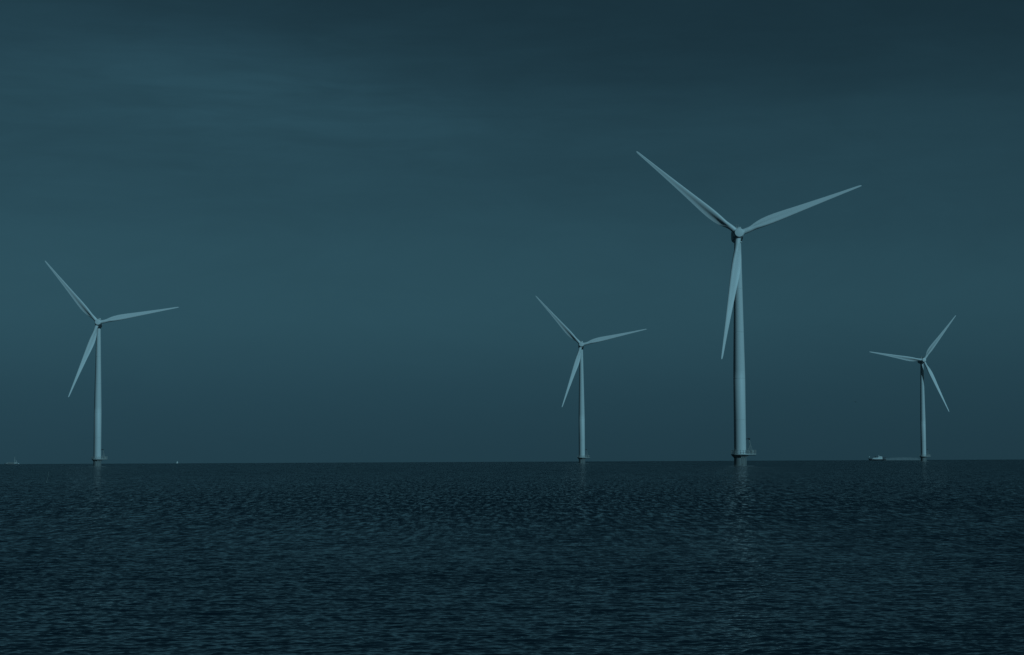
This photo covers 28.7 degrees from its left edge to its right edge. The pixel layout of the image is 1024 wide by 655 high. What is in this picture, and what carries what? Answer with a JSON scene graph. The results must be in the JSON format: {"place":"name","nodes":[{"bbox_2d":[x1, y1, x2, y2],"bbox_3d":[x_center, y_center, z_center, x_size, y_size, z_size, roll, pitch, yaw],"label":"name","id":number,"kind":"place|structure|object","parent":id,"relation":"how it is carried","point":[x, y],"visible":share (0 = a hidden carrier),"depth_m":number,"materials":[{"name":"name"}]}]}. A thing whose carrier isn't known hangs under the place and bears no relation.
{"place":"outdoors","nodes":[
{"label":"outdoors","id":0,"kind":"place"},
{"bbox_2d":[0,459,1023,654],"bbox_3d":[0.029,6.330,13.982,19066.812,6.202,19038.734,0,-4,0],"label":"sea","id":1,"kind":"structure","parent":0,"point":[852,557],"depth_m":47.78,"materials":[{"name":"blue liquid"}]},
{"bbox_2d":[4,457,18,463],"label":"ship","id":2,"kind":"object","parent":1,"relation":"on","point":[14,462],"visible":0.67,"depth_m":2991.95,"materials":[{"name":"grey paint"}]},
{"bbox_2d":[45,261,178,465],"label":"wind turbine","id":3,"kind":"object","parent":1,"relation":"in","point":[96,336],"visible":1,"depth_m":1109.06,"materials":[{"name":"paint"}]},
{"bbox_2d":[536,296,645,463],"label":"wind turbine","id":4,"kind":"object","parent":1,"relation":"in","point":[582,457],"visible":0.99,"depth_m":1343.14,"materials":[{"name":"paint"}]},
{"bbox_2d":[636,151,861,465],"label":"wind turbine","id":5,"kind":"object","parent":1,"relation":"in","point":[735,298],"visible":1,"depth_m":685.87,"materials":[{"name":"paint"}]},
{"bbox_2d":[868,455,885,459],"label":"work boat","id":6,"kind":"object","parent":1,"relation":"on","point":[879,458],"visible":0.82,"depth_m":2991.24,"materials":[{"name":"paint"}]},
{"bbox_2d":[871,315,955,460],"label":"wind turbine","id":7,"kind":"object","parent":1,"relation":"in","point":[921,362],"visible":0.99,"depth_m":1575.52,"materials":[{"name":"paint"}]},
{"bbox_2d":[0,0,1023,463],"label":"sky","id":8,"kind":"structure","parent":0,"point":[355,215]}
]}

